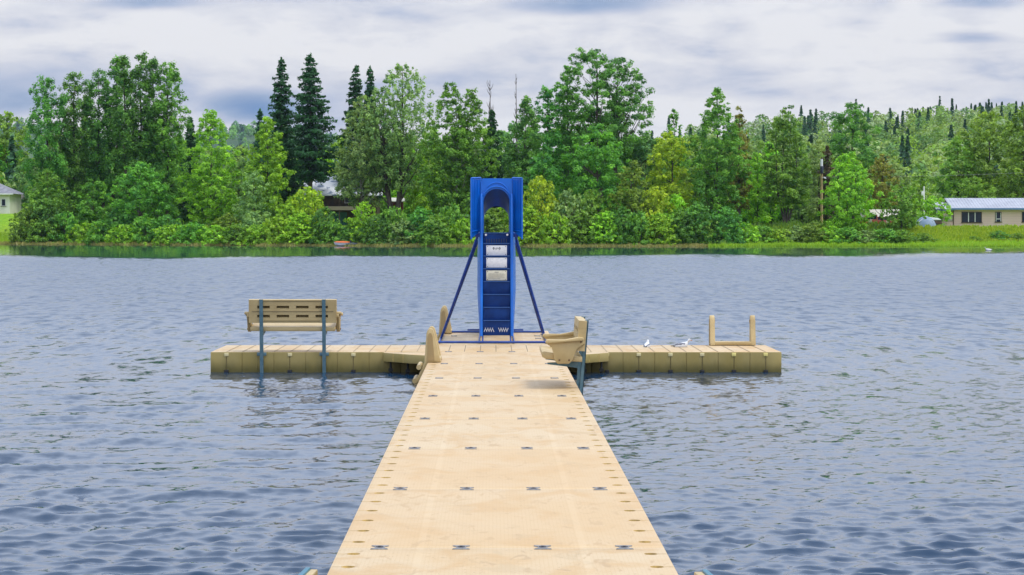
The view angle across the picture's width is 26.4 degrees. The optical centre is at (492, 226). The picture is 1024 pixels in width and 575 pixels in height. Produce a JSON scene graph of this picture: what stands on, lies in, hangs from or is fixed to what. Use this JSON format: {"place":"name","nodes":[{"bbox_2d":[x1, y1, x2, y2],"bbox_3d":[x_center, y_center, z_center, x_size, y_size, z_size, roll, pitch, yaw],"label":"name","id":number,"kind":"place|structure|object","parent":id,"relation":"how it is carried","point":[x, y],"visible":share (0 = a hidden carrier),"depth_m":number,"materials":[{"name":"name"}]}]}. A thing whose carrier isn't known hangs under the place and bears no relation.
{"place":"outdoors","nodes":[
{"label":"outdoors","id":0,"kind":"place"},
{"bbox_2d":[0,130,999,246],"bbox_3d":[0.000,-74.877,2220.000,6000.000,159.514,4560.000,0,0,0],"label":"ground","id":1,"kind":"structure","parent":0,"point":[4,221],"depth_m":2564.14,"materials":[{"name":"green plant"}]},
{"bbox_2d":[0,184,24,213],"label":"white house","id":2,"kind":"structure","parent":1,"relation":"on","point":[10,200],"depth_m":322.81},
{"bbox_2d":[0,110,34,184],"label":"broadleaf tree","id":3,"kind":"object","parent":1,"relation":"on","point":[6,117],"visible":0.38,"depth_m":352.45,"materials":[{"name":"green plant"}]},
{"bbox_2d":[4,206,41,242],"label":"shoreline shrub","id":4,"kind":"object","parent":1,"relation":"on","point":[17,234],"visible":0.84,"depth_m":286.82,"materials":[{"name":"green plant"}]},
{"bbox_2d":[15,74,71,215],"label":"cottonwood tree","id":5,"kind":"object","parent":1,"relation":"on","point":[59,168],"visible":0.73,"depth_m":295.72,"materials":[{"name":"green plant"}]},
{"bbox_2d":[22,194,68,241],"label":"shoreline shrub","id":6,"kind":"object","parent":1,"relation":"on","point":[45,200],"visible":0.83,"depth_m":286.95,"materials":[{"name":"green plant"}]},
{"bbox_2d":[16,168,77,235],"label":"broadleaf tree","id":7,"kind":"object","parent":1,"relation":"on","point":[48,183],"visible":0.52,"depth_m":290.08,"materials":[{"name":"green plant"}]},
{"bbox_2d":[48,210,83,240],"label":"shoreline shrub","id":8,"kind":"object","parent":1,"relation":"on","point":[70,222],"visible":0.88,"depth_m":286.62,"materials":[{"name":"green plant"}]},
{"bbox_2d":[50,71,96,216],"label":"cottonwood tree","id":9,"kind":"object","parent":1,"relation":"on","point":[76,176],"visible":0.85,"depth_m":297.84,"materials":[{"name":"green plant"}]},
{"bbox_2d":[70,178,114,234],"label":"broadleaf tree","id":10,"kind":"object","parent":1,"relation":"on","point":[86,214],"visible":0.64,"depth_m":290.04,"materials":[{"name":"green plant"}]},
{"bbox_2d":[82,218,122,244],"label":"shoreline shrub","id":11,"kind":"object","parent":1,"relation":"on","point":[98,230],"visible":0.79,"depth_m":281.87,"materials":[{"name":"green plant"}]},
{"bbox_2d":[79,54,135,217],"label":"cottonwood tree","id":12,"kind":"object","parent":1,"relation":"on","point":[105,104],"visible":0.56,"depth_m":298.24,"materials":[{"name":"green plant"}]},
{"bbox_2d":[95,206,133,241],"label":"shoreline shrub","id":13,"kind":"object","parent":1,"relation":"on","point":[109,217],"visible":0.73,"depth_m":282.42,"materials":[{"name":"green plant"}]},
{"bbox_2d":[103,223,149,243],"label":"shoreline shrub","id":14,"kind":"object","parent":1,"relation":"on","point":[118,233],"visible":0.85,"depth_m":279.18,"materials":[{"name":"green plant"}]},
{"bbox_2d":[108,50,169,217],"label":"cottonwood tree","id":15,"kind":"object","parent":1,"relation":"on","point":[127,139],"visible":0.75,"depth_m":293.17,"materials":[{"name":"green plant"}]},
{"bbox_2d":[105,161,175,235],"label":"broadleaf tree","id":16,"kind":"object","parent":1,"relation":"on","point":[138,191],"visible":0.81,"depth_m":283.48,"materials":[{"name":"green plant"}]},
{"bbox_2d":[126,217,160,243],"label":"shoreline shrub","id":17,"kind":"object","parent":1,"relation":"on","point":[144,228],"visible":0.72,"depth_m":278.68,"materials":[{"name":"green plant"}]},
{"bbox_2d":[143,223,189,244],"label":"shoreline shrub","id":18,"kind":"object","parent":1,"relation":"on","point":[168,231],"visible":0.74,"depth_m":274.87,"materials":[{"name":"green plant"}]},
{"bbox_2d":[143,60,192,220],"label":"cottonwood tree","id":19,"kind":"object","parent":1,"relation":"on","point":[171,140],"visible":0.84,"depth_m":292.60,"materials":[{"name":"green plant"}]},
{"bbox_2d":[175,117,204,222],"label":"spruce","id":20,"kind":"object","parent":1,"relation":"on","point":[190,141],"visible":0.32,"depth_m":308.91,"materials":[{"name":"green plant"}]},
{"bbox_2d":[167,221,214,244],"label":"shoreline shrub","id":21,"kind":"object","parent":1,"relation":"on","point":[190,233],"visible":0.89,"depth_m":272.45,"materials":[{"name":"green plant"}]},
{"bbox_2d":[175,109,241,227],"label":"broadleaf tree","id":22,"kind":"object","parent":1,"relation":"on","point":[211,199],"visible":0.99,"depth_m":284.05,"materials":[{"name":"green plant"}]},
{"bbox_2d":[0,117,425,173],"bbox_3d":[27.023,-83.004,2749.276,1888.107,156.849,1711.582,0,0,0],"label":"hill forest","id":23,"kind":"object","parent":1,"relation":"on","point":[235,128],"visible":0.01,"depth_m":2895.21,"materials":[{"name":"green plant"}]},
{"bbox_2d":[193,224,234,245],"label":"shoreline shrub","id":24,"kind":"object","parent":1,"relation":"on","point":[209,230],"visible":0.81,"depth_m":271.10,"materials":[{"name":"green plant"}]},
{"bbox_2d":[214,223,255,244],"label":"shoreline shrub","id":25,"kind":"object","parent":1,"relation":"on","point":[233,233],"visible":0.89,"depth_m":270.08,"materials":[{"name":"green plant"}]},
{"bbox_2d":[220,152,256,222],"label":"broadleaf tree","id":26,"kind":"object","parent":1,"relation":"on","point":[242,163],"visible":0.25,"depth_m":299.41,"materials":[{"name":"green plant"}]},
{"bbox_2d":[231,170,274,228],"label":"broadleaf tree","id":27,"kind":"object","parent":1,"relation":"on","point":[252,199],"visible":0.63,"depth_m":276.71,"materials":[{"name":"green plant"}]},
{"bbox_2d":[240,116,295,221],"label":"broadleaf tree","id":28,"kind":"object","parent":1,"relation":"on","point":[272,167],"visible":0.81,"depth_m":280.39,"materials":[{"name":"green plant"}]},
{"bbox_2d":[257,216,289,245],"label":"shoreline shrub","id":29,"kind":"object","parent":1,"relation":"on","point":[269,224],"visible":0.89,"depth_m":268.45,"materials":[{"name":"green plant"}]},
{"bbox_2d":[257,57,303,216],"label":"spruce","id":30,"kind":"object","parent":1,"relation":"on","point":[279,115],"visible":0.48,"depth_m":290.85,"materials":[{"name":"green plant"}]},
{"bbox_2d":[277,212,322,244],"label":"shoreline shrub","id":31,"kind":"object","parent":1,"relation":"on","point":[302,217],"visible":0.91,"depth_m":267.50,"materials":[{"name":"green plant"}]},
{"bbox_2d":[284,186,333,239],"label":"shoreline shrub","id":32,"kind":"object","parent":1,"relation":"on","point":[309,196],"visible":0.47,"depth_m":271.00,"materials":[{"name":"green plant"}]},
{"bbox_2d":[280,53,346,224],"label":"spruce","id":33,"kind":"object","parent":1,"relation":"on","point":[311,168],"visible":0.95,"depth_m":287.12,"materials":[{"name":"green plant"}]},
{"bbox_2d":[303,206,342,244],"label":"shoreline shrub","id":34,"kind":"object","parent":1,"relation":"on","point":[329,218],"visible":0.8,"depth_m":267.14,"materials":[{"name":"green plant"}]},
{"bbox_2d":[303,175,382,225],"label":"cabin","id":35,"kind":"object","parent":1,"relation":"on","point":[341,209],"visible":0.3,"depth_m":290.56,"materials":[{"name":"brown wood"}]},
{"bbox_2d":[335,65,368,187],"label":"spruce","id":36,"kind":"object","parent":1,"relation":"on","point":[355,93],"visible":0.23,"depth_m":292.78,"materials":[{"name":"green plant"}]},
{"bbox_2d":[330,94,386,220],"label":"birch tree","id":37,"kind":"object","parent":1,"relation":"on","point":[349,193],"visible":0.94,"depth_m":277.11,"materials":[{"name":"green plant"}]},
{"bbox_2d":[343,201,378,242],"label":"shoreline shrub","id":38,"kind":"object","parent":1,"relation":"on","point":[364,207],"visible":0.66,"depth_m":264.18,"materials":[{"name":"green plant"}]},
{"bbox_2d":[354,213,393,244],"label":"shoreline shrub","id":39,"kind":"object","parent":1,"relation":"on","point":[375,233],"visible":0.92,"depth_m":261.33,"materials":[{"name":"green plant"}]},
{"bbox_2d":[378,205,412,241],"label":"shoreline shrub","id":40,"kind":"object","parent":1,"relation":"on","point":[391,212],"visible":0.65,"depth_m":262.55,"materials":[{"name":"green plant"}]},
{"bbox_2d":[352,62,442,222],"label":"cottonwood tree","id":41,"kind":"object","parent":1,"relation":"on","point":[390,165],"visible":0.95,"depth_m":276.69,"materials":[{"name":"green plant"}]},
{"bbox_2d":[383,218,419,245],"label":"shoreline shrub","id":42,"kind":"object","parent":1,"relation":"on","point":[399,230],"visible":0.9,"depth_m":260.63,"materials":[{"name":"green plant"}]},
{"bbox_2d":[399,206,435,243],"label":"shoreline shrub","id":43,"kind":"object","parent":1,"relation":"on","point":[422,214],"visible":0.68,"depth_m":260.97,"materials":[{"name":"green plant"}]},
{"bbox_2d":[404,150,449,218],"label":"broadleaf tree","id":44,"kind":"object","parent":1,"relation":"on","point":[422,200],"visible":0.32,"depth_m":280.95,"materials":[{"name":"green plant"}]},
{"bbox_2d":[413,214,461,246],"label":"shoreline shrub","id":45,"kind":"object","parent":1,"relation":"on","point":[437,227],"visible":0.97,"depth_m":257.93,"materials":[{"name":"green plant"}]},
{"bbox_2d":[432,203,469,241],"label":"shoreline shrub","id":46,"kind":"object","parent":1,"relation":"on","point":[456,216],"visible":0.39,"depth_m":260.74,"materials":[{"name":"green plant"}]},
{"bbox_2d":[412,81,503,219],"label":"birch tree","id":47,"kind":"object","parent":1,"relation":"on","point":[457,172],"visible":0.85,"depth_m":270.58,"materials":[{"name":"green plant"}]},
{"bbox_2d":[16,220,907,243],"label":"undergrowth","id":48,"kind":"object","parent":1,"relation":"on","point":[784,225],"visible":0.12,"depth_m":268.84,"materials":[{"name":"green plant"}]},
{"bbox_2d":[446,217,477,244],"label":"shoreline shrub","id":49,"kind":"object","parent":1,"relation":"on","point":[465,237],"visible":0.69,"depth_m":257.83,"materials":[{"name":"green plant"}]},
{"bbox_2d":[473,208,508,237],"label":"shoreline shrub","id":50,"kind":"object","parent":1,"relation":"on","point":[498,227],"visible":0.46,"depth_m":258.50,"materials":[{"name":"green plant"}]},
{"bbox_2d":[479,109,505,213],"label":"spruce","id":51,"kind":"object","parent":1,"relation":"on","point":[492,119],"visible":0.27,"depth_m":282.61,"materials":[{"name":"green plant"}]},
{"bbox_2d":[0,96,1023,223],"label":"hillside forest","id":52,"kind":"object","parent":1,"relation":"on","point":[926,130],"visible":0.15,"depth_m":684.37,"materials":[{"name":"green plant"}]},
{"bbox_2d":[503,95,548,210],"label":"broadleaf tree","id":53,"kind":"object","parent":1,"relation":"on","point":[522,167],"visible":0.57,"depth_m":274.81,"materials":[{"name":"green plant"}]},
{"bbox_2d":[517,206,548,245],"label":"shoreline shrub","id":54,"kind":"object","parent":1,"relation":"on","point":[527,234],"visible":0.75,"depth_m":257.03,"materials":[{"name":"green plant"}]},
{"bbox_2d":[523,175,561,243],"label":"shoreline shrub","id":55,"kind":"object","parent":1,"relation":"on","point":[549,199],"visible":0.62,"depth_m":259.84,"materials":[{"name":"green plant"}]},
{"bbox_2d":[523,151,563,219],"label":"broadleaf tree","id":56,"kind":"object","parent":1,"relation":"on","point":[548,160],"visible":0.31,"depth_m":270.27,"materials":[{"name":"green plant"}]},
{"bbox_2d":[529,85,567,211],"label":"broadleaf tree","id":57,"kind":"object","parent":1,"relation":"on","point":[547,94],"visible":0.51,"depth_m":278.62,"materials":[{"name":"green plant"}]},
{"bbox_2d":[535,211,573,244],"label":"shoreline shrub","id":58,"kind":"object","parent":1,"relation":"on","point":[567,232],"visible":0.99,"depth_m":256.44,"materials":[{"name":"green plant"}]},
{"bbox_2d":[549,65,582,215],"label":"cottonwood tree","id":59,"kind":"object","parent":1,"relation":"on","point":[570,114],"visible":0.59,"depth_m":281.60,"materials":[{"name":"green plant"}]},
{"bbox_2d":[546,188,590,243],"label":"shoreline shrub","id":60,"kind":"object","parent":1,"relation":"on","point":[566,195],"visible":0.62,"depth_m":259.31,"materials":[{"name":"green plant"}]},
{"bbox_2d":[564,209,603,244],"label":"shoreline shrub","id":61,"kind":"object","parent":1,"relation":"on","point":[578,232],"visible":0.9,"depth_m":257.39,"materials":[{"name":"green plant"}]},
{"bbox_2d":[571,189,611,241],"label":"shoreline shrub","id":62,"kind":"object","parent":1,"relation":"on","point":[590,209],"visible":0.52,"depth_m":260.21,"materials":[{"name":"green plant"}]},
{"bbox_2d":[560,123,632,220],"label":"broadleaf tree","id":63,"kind":"object","parent":1,"relation":"on","point":[606,153],"visible":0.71,"depth_m":267.22,"materials":[{"name":"green plant"}]},
{"bbox_2d":[545,47,661,197],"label":"cottonwood tree","id":64,"kind":"object","parent":1,"relation":"on","point":[614,119],"visible":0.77,"depth_m":280.40,"materials":[{"name":"green plant"}]},
{"bbox_2d":[585,211,622,243],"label":"shoreline shrub","id":65,"kind":"object","parent":1,"relation":"on","point":[606,215],"visible":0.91,"depth_m":256.97,"materials":[{"name":"green plant"}]},
{"bbox_2d":[601,205,640,244],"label":"shoreline shrub","id":66,"kind":"object","parent":1,"relation":"on","point":[622,211],"visible":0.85,"depth_m":256.82,"materials":[{"name":"green plant"}]},
{"bbox_2d":[606,160,654,232],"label":"broadleaf tree","id":67,"kind":"object","parent":1,"relation":"on","point":[633,191],"visible":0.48,"depth_m":261.04,"materials":[{"name":"green plant"}]},
{"bbox_2d":[618,210,662,244],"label":"shoreline shrub","id":68,"kind":"object","parent":1,"relation":"on","point":[637,217],"visible":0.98,"depth_m":255.28,"materials":[{"name":"green plant"}]},
{"bbox_2d":[619,134,674,224],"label":"broadleaf tree","id":69,"kind":"object","parent":1,"relation":"on","point":[643,148],"visible":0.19,"depth_m":280.83,"materials":[{"name":"green plant"}]},
{"bbox_2d":[639,186,678,239],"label":"shoreline shrub","id":70,"kind":"object","parent":1,"relation":"on","point":[659,196],"visible":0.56,"depth_m":258.55,"materials":[{"name":"green plant"}]},
{"bbox_2d":[638,212,681,244],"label":"shoreline shrub","id":71,"kind":"object","parent":1,"relation":"on","point":[659,219],"visible":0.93,"depth_m":255.40,"materials":[{"name":"green plant"}]},
{"bbox_2d":[642,131,701,222],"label":"broadleaf tree","id":72,"kind":"object","parent":1,"relation":"on","point":[683,188],"visible":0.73,"depth_m":274.06,"materials":[{"name":"green plant"}]},
{"bbox_2d":[662,209,702,243],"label":"shoreline shrub","id":73,"kind":"object","parent":1,"relation":"on","point":[680,212],"visible":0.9,"depth_m":256.36,"materials":[{"name":"green plant"}]},
{"bbox_2d":[677,201,718,243],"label":"shoreline shrub","id":74,"kind":"object","parent":1,"relation":"on","point":[701,215],"visible":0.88,"depth_m":256.96,"materials":[{"name":"green plant"}]},
{"bbox_2d":[678,134,729,220],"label":"background tree","id":75,"kind":"object","parent":1,"relation":"on","point":[693,154],"visible":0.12,"depth_m":301.69,"materials":[{"name":"green plant"}]},
{"bbox_2d":[682,87,753,221],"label":"cottonwood tree","id":76,"kind":"object","parent":1,"relation":"on","point":[727,174],"visible":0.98,"depth_m":269.73,"materials":[{"name":"green plant"}]},
{"bbox_2d":[708,206,748,243],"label":"shoreline shrub","id":77,"kind":"object","parent":1,"relation":"on","point":[732,220],"visible":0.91,"depth_m":256.92,"materials":[{"name":"green plant"}]},
{"bbox_2d":[726,106,752,222],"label":"conifer tree","id":78,"kind":"object","parent":1,"relation":"on","point":[739,180],"visible":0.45,"depth_m":275.88,"materials":[{"name":"green plant"}]},
{"bbox_2d":[740,151,776,222],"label":"broadleaf tree","id":79,"kind":"object","parent":1,"relation":"on","point":[755,200],"visible":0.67,"depth_m":279.42,"materials":[{"name":"green plant"}]},
{"bbox_2d":[745,141,795,223],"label":"background tree","id":80,"kind":"object","parent":1,"relation":"on","point":[777,215],"visible":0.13,"depth_m":302.34,"materials":[{"name":"green plant"}]},
{"bbox_2d":[757,105,812,222],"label":"aspen tree","id":81,"kind":"object","parent":1,"relation":"on","point":[784,196],"visible":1,"depth_m":272.62,"materials":[{"name":"green plant"}]},
{"bbox_2d":[778,142,821,224],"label":"background tree","id":82,"kind":"object","parent":1,"relation":"on","point":[797,213],"visible":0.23,"depth_m":300.55,"materials":[{"name":"green plant"}]},
{"bbox_2d":[800,139,833,221],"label":"broadleaf tree","id":83,"kind":"object","parent":1,"relation":"on","point":[812,210],"visible":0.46,"depth_m":287.44,"materials":[{"name":"green plant"}]},
{"bbox_2d":[816,145,837,220],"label":"pine tree","id":84,"kind":"object","parent":1,"relation":"on","point":[828,164],"visible":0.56,"depth_m":277.33,"materials":[{"name":"green plant"}]},
{"bbox_2d":[817,151,884,229],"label":"aspen tree","id":85,"kind":"object","parent":1,"relation":"on","point":[844,219],"visible":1,"depth_m":266.42,"materials":[{"name":"green plant"}]},
{"bbox_2d":[821,102,881,218],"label":"cottonwood tree","id":86,"kind":"object","parent":1,"relation":"on","point":[851,110],"visible":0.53,"depth_m":292.12,"materials":[{"name":"green plant"}]},
{"bbox_2d":[860,154,903,219],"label":"broadleaf tree","id":87,"kind":"object","parent":1,"relation":"on","point":[883,187],"visible":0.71,"depth_m":277.62,"materials":[{"name":"green plant"}]},
{"bbox_2d":[767,224,1023,241],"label":"bank weeds","id":88,"kind":"object","parent":1,"relation":"on","point":[957,232],"visible":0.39,"depth_m":267.33,"materials":[{"name":"green plant"}]},
{"bbox_2d":[878,183,926,228],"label":"willow tree","id":89,"kind":"object","parent":1,"relation":"on","point":[901,217],"visible":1,"depth_m":266.48,"materials":[{"name":"green plant"}]},
{"bbox_2d":[900,169,943,217],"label":"background tree","id":90,"kind":"object","parent":1,"relation":"on","point":[919,179],"visible":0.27,"depth_m":328.53,"materials":[{"name":"green plant"}]},
{"bbox_2d":[912,195,952,225],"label":"broadleaf tree","id":91,"kind":"object","parent":1,"relation":"on","point":[928,204],"visible":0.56,"depth_m":281.26,"materials":[{"name":"green plant"}]},
{"bbox_2d":[931,135,994,219],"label":"broadleaf tree","id":92,"kind":"object","parent":1,"relation":"on","point":[942,187],"visible":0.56,"depth_m":316.75,"materials":[{"name":"green plant"}]},
{"bbox_2d":[950,176,995,197],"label":"broadleaf tree","id":93,"kind":"object","parent":1,"relation":"on","point":[976,193],"visible":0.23,"depth_m":304.97,"materials":[{"name":"green plant"}]},
{"bbox_2d":[935,198,1023,226],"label":"long house","id":94,"kind":"structure","parent":1,"relation":"on","point":[987,211],"depth_m":283.00,"materials":[{"name":"beige"}]},
{"bbox_2d":[942,110,1021,197],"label":"broadleaf tree","id":95,"kind":"object","parent":1,"relation":"on","point":[988,171],"visible":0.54,"depth_m":316.54,"materials":[{"name":"green plant"}]},
{"bbox_2d":[997,105,1023,197],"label":"broadleaf tree","id":96,"kind":"object","parent":1,"relation":"on","point":[1018,164],"visible":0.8,"depth_m":309.20,"materials":[{"name":"green plant"}]},
{"bbox_2d":[0,245,1023,574],"bbox_3d":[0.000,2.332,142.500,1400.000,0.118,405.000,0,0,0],"label":"lake water","id":97,"kind":"structure","parent":0,"point":[874,425],"depth_m":28.76,"materials":[{"name":"blue liquid"}]},
{"bbox_2d":[0,240,750,246],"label":"shore reeds","id":98,"kind":"object","parent":97,"relation":"in","point":[528,244],"visible":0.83,"depth_m":259.72,"materials":[{"name":"green plant"}]},
{"bbox_2d":[211,331,780,574],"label":"floating dock","id":99,"kind":"object","parent":97,"relation":"on","point":[499,459],"visible":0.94,"depth_m":18.37,"materials":[{"name":"plastic"}]},
{"bbox_2d":[244,299,342,372],"bbox_3d":[-3.190,1.780,35.101,1.550,1.250,0.585,0,0,0],"label":"bench","id":100,"kind":"object","parent":99,"relation":"on","point":[263,316],"visible":0.99,"depth_m":34.86,"materials":[{"name":"plastic"}]},
{"bbox_2d":[412,326,441,384],"bbox_3d":[-0.993,2.056,32.550,0.473,1.120,0.800,0,0,0],"label":"swim ladder","id":101,"kind":"object","parent":99,"relation":"attached to","point":[432,352],"visible":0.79,"depth_m":32.16,"materials":[{"name":"plastic"}]},
{"bbox_2d":[438,177,545,342],"bbox_3d":[0.059,0.564,39.840,1.990,2.852,5.120,0,0,0],"label":"water slide","id":102,"kind":"object","parent":99,"relation":"on","point":[496,273],"visible":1,"depth_m":37.60,"materials":[{"name":"blue paint"}]},
{"bbox_2d":[540,316,588,395],"bbox_3d":[0.904,1.780,27.600,0.585,1.250,1.550,0,0,0],"label":"bench","id":103,"kind":"object","parent":99,"relation":"on","point":[563,349],"visible":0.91,"depth_m":26.92,"materials":[{"name":"plastic"}]},
{"bbox_2d":[709,315,755,344],"bbox_3d":[4.060,2.056,37.021,0.800,1.120,0.473,0,0,0],"label":"swim ladder","id":104,"kind":"object","parent":99,"relation":"attached to","point":[752,337],"visible":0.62,"depth_m":36.84,"materials":[{"name":"plastic"}]},
{"bbox_2d":[0,0,1023,157],"label":"sky","id":105,"kind":"structure","parent":0,"point":[766,57],"materials":[{"name":"white"}]},
{"bbox_2d":[708,239,1023,246],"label":"shore grass","id":106,"kind":"structure","parent":0,"point":[973,243],"depth_m":256.80,"materials":[{"name":"green plant"}]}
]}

